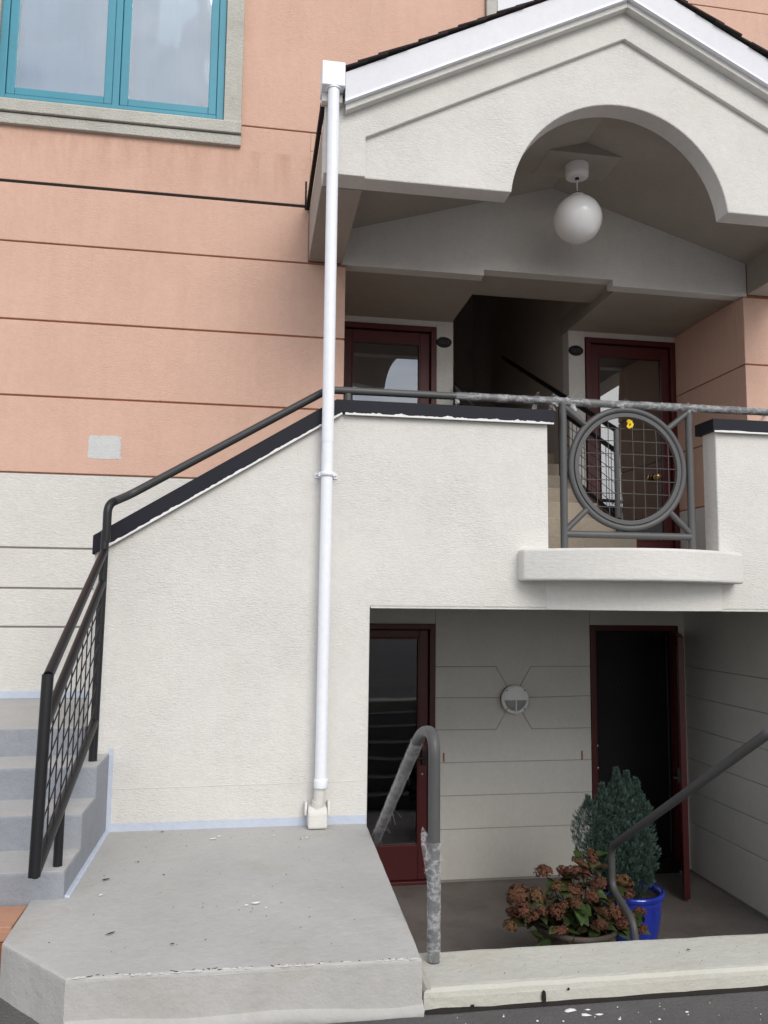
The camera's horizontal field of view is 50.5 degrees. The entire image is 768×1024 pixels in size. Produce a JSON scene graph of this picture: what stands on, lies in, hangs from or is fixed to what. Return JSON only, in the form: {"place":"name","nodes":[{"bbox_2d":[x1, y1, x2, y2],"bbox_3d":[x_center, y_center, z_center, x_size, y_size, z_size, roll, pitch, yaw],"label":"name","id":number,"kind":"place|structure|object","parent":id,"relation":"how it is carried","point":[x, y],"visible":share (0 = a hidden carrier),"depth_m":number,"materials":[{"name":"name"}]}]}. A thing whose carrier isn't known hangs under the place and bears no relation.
{"place":"outdoors","nodes":[
{"label":"outdoors","id":0,"kind":"place"},
{"bbox_2d":[0,990,767,1023],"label":"street","id":1,"kind":"structure","parent":0,"point":[732,1008],"depth_m":2.92,"materials":[{"name":"grey asphalt"}]},
{"bbox_2d":[0,942,2,968],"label":"timber plank","id":2,"kind":"object","parent":1,"relation":"on","point":[1,943],"depth_m":3.19,"materials":[{"name":"orange wood"}]},
{"bbox_2d":[0,905,26,941],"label":"timber plank","id":3,"kind":"object","parent":2,"relation":"on","point":[10,916],"visible":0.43,"depth_m":3.29,"materials":[{"name":"orange wood"}]},
{"bbox_2d":[0,691,108,905],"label":"entry steps","id":4,"kind":"structure","parent":1,"relation":"on","point":[85,833],"depth_m":4.08,"materials":[{"name":"paint"}]},
{"bbox_2d":[28,389,322,878],"bbox_3d":[-1.208,0.397,4.264,0.847,2.454,1.886,-3,-7,31],"label":"stair railing","id":5,"kind":"object","parent":4,"relation":"on","point":[50,702],"visible":0.95,"depth_m":3.71,"materials":[{"name":"black metal"}]},
{"bbox_2d":[0,824,421,1023],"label":"concrete landing","id":6,"kind":"object","parent":1,"relation":"on","point":[148,912],"visible":0.91,"depth_m":3.13,"materials":[{"name":"grey concrete"}]},
{"bbox_2d":[48,829,356,943],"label":"dirt specks","id":7,"kind":"object","parent":6,"relation":"on","point":[164,874],"visible":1,"depth_m":3.62,"materials":[{"name":"black soil"}]},
{"bbox_2d":[72,958,418,978],"bbox_3d":[-0.464,1.589,2.841,1.204,0.003,0.024,2,-6,-9],"label":"worn rim","id":8,"kind":"object","parent":6,"relation":"on","point":[197,970],"visible":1,"depth_m":2.83,"materials":[{"name":"concrete"}]},
{"bbox_2d":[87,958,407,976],"bbox_3d":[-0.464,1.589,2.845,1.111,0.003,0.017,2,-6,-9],"label":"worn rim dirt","id":9,"kind":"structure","parent":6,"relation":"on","point":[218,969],"depth_m":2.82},
{"bbox_2d":[64,1000,423,1023],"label":"concrete plinth","id":10,"kind":"structure","parent":1,"relation":"on","point":[310,1016],"depth_m":2.83,"materials":[{"name":"white concrete"}]},
{"bbox_2d":[419,933,767,1011],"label":"kerb","id":11,"kind":"structure","parent":1,"relation":"on","point":[492,977],"depth_m":3.12,"materials":[{"name":"paint"}]},
{"bbox_2d":[372,726,439,964],"bbox_3d":[0.044,1.661,4.074,0.053,1.407,1.882,2,-6,-9],"label":"kerb handrail","id":12,"kind":"object","parent":11,"relation":"on","point":[429,733],"visible":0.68,"depth_m":3.21,"materials":[{"name":"grey metal"}]},
{"bbox_2d":[461,987,569,1008],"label":"kerb chips","id":13,"kind":"object","parent":11,"relation":"attached to","point":[543,996],"visible":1,"depth_m":2.99,"materials":[{"name":"concrete"}]},
{"bbox_2d":[608,727,767,940],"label":"kerb handrail","id":14,"kind":"object","parent":11,"relation":"attached to","point":[739,753],"visible":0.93,"depth_m":4.64,"materials":[{"name":"grey metal"}]},
{"bbox_2d":[425,985,767,1013],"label":"kerb joint","id":15,"kind":"object","parent":1,"relation":"on","point":[581,1001],"visible":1,"depth_m":3.02,"materials":[{"name":"grey concrete"}]},
{"bbox_2d":[457,1006,760,1021],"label":"paint splashes","id":16,"kind":"object","parent":1,"relation":"on","point":[572,1009],"visible":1,"depth_m":2.92,"materials":[{"name":"white paint"}]},
{"bbox_2d":[392,871,767,952],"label":"sunken floor","id":17,"kind":"structure","parent":0,"point":[473,915],"depth_m":6.51,"materials":[{"name":"grey concrete"}]},
{"bbox_2d":[0,0,767,918],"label":"apartment building","id":18,"kind":"structure","parent":17,"relation":"on","point":[162,216],"depth_m":6.45,"materials":[{"name":"pink paint"}]},
{"bbox_2d":[0,0,244,147],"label":"window","id":19,"kind":"structure","parent":18,"relation":"in","point":[145,69],"depth_m":6.43,"materials":[{"name":"glass"}]},
{"bbox_2d":[304,60,345,828],"bbox_3d":[-0.351,-0.498,4.858,0.155,4.576,0.174,2,-6,-9],"label":"downpipe","id":20,"kind":"object","parent":18,"relation":"attached to","point":[332,89],"visible":1,"depth_m":4.78,"materials":[{"name":"white plastic"}]},
{"bbox_2d":[343,321,435,403],"bbox_3d":[0.003,-0.638,7.561,0.950,2.242,0.150,2,-6,-9],"label":"door","id":21,"kind":"structure","parent":18,"relation":"in","point":[376,355],"depth_m":7.63,"materials":[{"name":"red paint"}]},
{"bbox_2d":[367,623,434,885],"bbox_3d":[-0.047,2.137,7.350,1.004,2.287,0.395,2,-6,-9],"label":"door","id":22,"kind":"structure","parent":18,"relation":"in","point":[401,697],"depth_m":7.28,"materials":[{"name":"red paint"}]},
{"bbox_2d":[87,399,767,831],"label":"balcony wall","id":23,"kind":"structure","parent":18,"relation":"attached to","point":[207,717],"depth_m":4.76,"materials":[{"name":"beige paint"}]},
{"bbox_2d":[114,386,767,549],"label":"balcony railing","id":24,"kind":"object","parent":23,"relation":"on","point":[684,471],"visible":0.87,"depth_m":5.20,"materials":[{"name":"metal"}]},
{"bbox_2d":[627,419,633,427],"bbox_3d":[1.589,-0.569,5.259,0.052,0.063,0.008,2,-6,-9],"label":"yellow petal","id":25,"kind":"object","parent":24,"relation":"attached to","point":[629,421],"visible":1,"depth_m":5.26,"materials":[{"name":"yellow plant"}]},
{"bbox_2d":[436,337,451,347],"bbox_3d":[0.568,-1.604,7.692,0.150,0.104,0.014,2,-6,-9],"label":"number plate","id":26,"kind":"object","parent":18,"relation":"attached to","point":[444,342],"visible":1,"depth_m":7.69,"materials":[{"name":"metal"}]},
{"bbox_2d":[453,381,479,405],"bbox_3d":[0.720,-0.695,7.357,0.046,1.968,2.355,2,-6,-9],"label":"stair guard","id":27,"kind":"object","parent":18,"relation":"on","point":[458,388],"visible":0.06,"depth_m":7.52,"materials":[{"name":"black metal"}]},
{"bbox_2d":[485,0,532,15],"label":"window","id":28,"kind":"structure","parent":18,"relation":"in","point":[491,6],"depth_m":6.85,"materials":[{"name":"white"}]},
{"bbox_2d":[500,685,528,713],"bbox_3d":[1.188,1.702,7.402,0.258,0.258,0.100,2,-6,-9],"label":"bulkhead lamp","id":29,"kind":"object","parent":18,"relation":"attached to","point":[514,699],"visible":1,"depth_m":7.37,"materials":[{"name":"white glass"}]},
{"bbox_2d":[501,356,621,531],"bbox_3d":[1.639,-0.825,7.929,0.046,2.368,3.155,2,-6,-9],"label":"stair guard","id":30,"kind":"object","parent":18,"relation":"on","point":[614,449],"visible":0.57,"depth_m":6.83,"materials":[{"name":"black metal"}]},
{"bbox_2d":[568,345,582,355],"bbox_3d":[1.863,-1.568,7.901,0.150,0.104,0.014,2,-6,-9],"label":"number plate","id":31,"kind":"object","parent":18,"relation":"attached to","point":[575,350],"visible":1,"depth_m":7.90,"materials":[{"name":"metal"}]},
{"bbox_2d":[553,160,601,243],"bbox_3d":[1.480,-2.358,6.230,0.367,0.614,0.367,2,-6,-9],"label":"pendant lamp","id":32,"kind":"object","parent":18,"relation":"hanging from","point":[577,218],"visible":1,"depth_m":6.11,"materials":[{"name":"white glass"}]},
{"bbox_2d":[584,337,680,548],"bbox_3d":[2.403,-0.572,7.930,0.932,2.242,0.185,2,-6,-9],"label":"door","id":33,"kind":"structure","parent":18,"relation":"in","point":[615,369],"depth_m":7.96,"materials":[{"name":"red paint"}]},
{"bbox_2d":[589,625,681,874],"bbox_3d":[2.346,2.205,7.651,0.883,2.260,0.160,2,-6,-9],"label":"door","id":34,"kind":"structure","parent":18,"relation":"in","point":[633,675],"depth_m":7.68,"materials":[{"name":"black paint"}]},
{"bbox_2d":[673,633,690,898],"bbox_3d":[2.633,2.187,7.269,0.109,2.160,0.807,-1,-6,18],"label":"door","id":35,"kind":"structure","parent":18,"relation":"in","point":[681,776],"depth_m":6.91,"materials":[{"name":"red paint"}]},
{"bbox_2d":[502,848,650,945],"bbox_3d":[1.259,2.713,5.469,1.055,0.760,0.630,2,-6,-9],"label":"potted hydrangea","id":36,"kind":"object","parent":17,"relation":"on","point":[572,918],"visible":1,"depth_m":5.36,"materials":[{"name":"plant"}]},
{"bbox_2d":[570,766,664,941],"bbox_3d":[1.698,2.511,5.954,0.714,1.274,0.526,2,-6,-9],"label":"potted conifer","id":37,"kind":"object","parent":17,"relation":"on","point":[632,857],"visible":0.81,"depth_m":5.88,"materials":[{"name":"green plant"}]}
]}

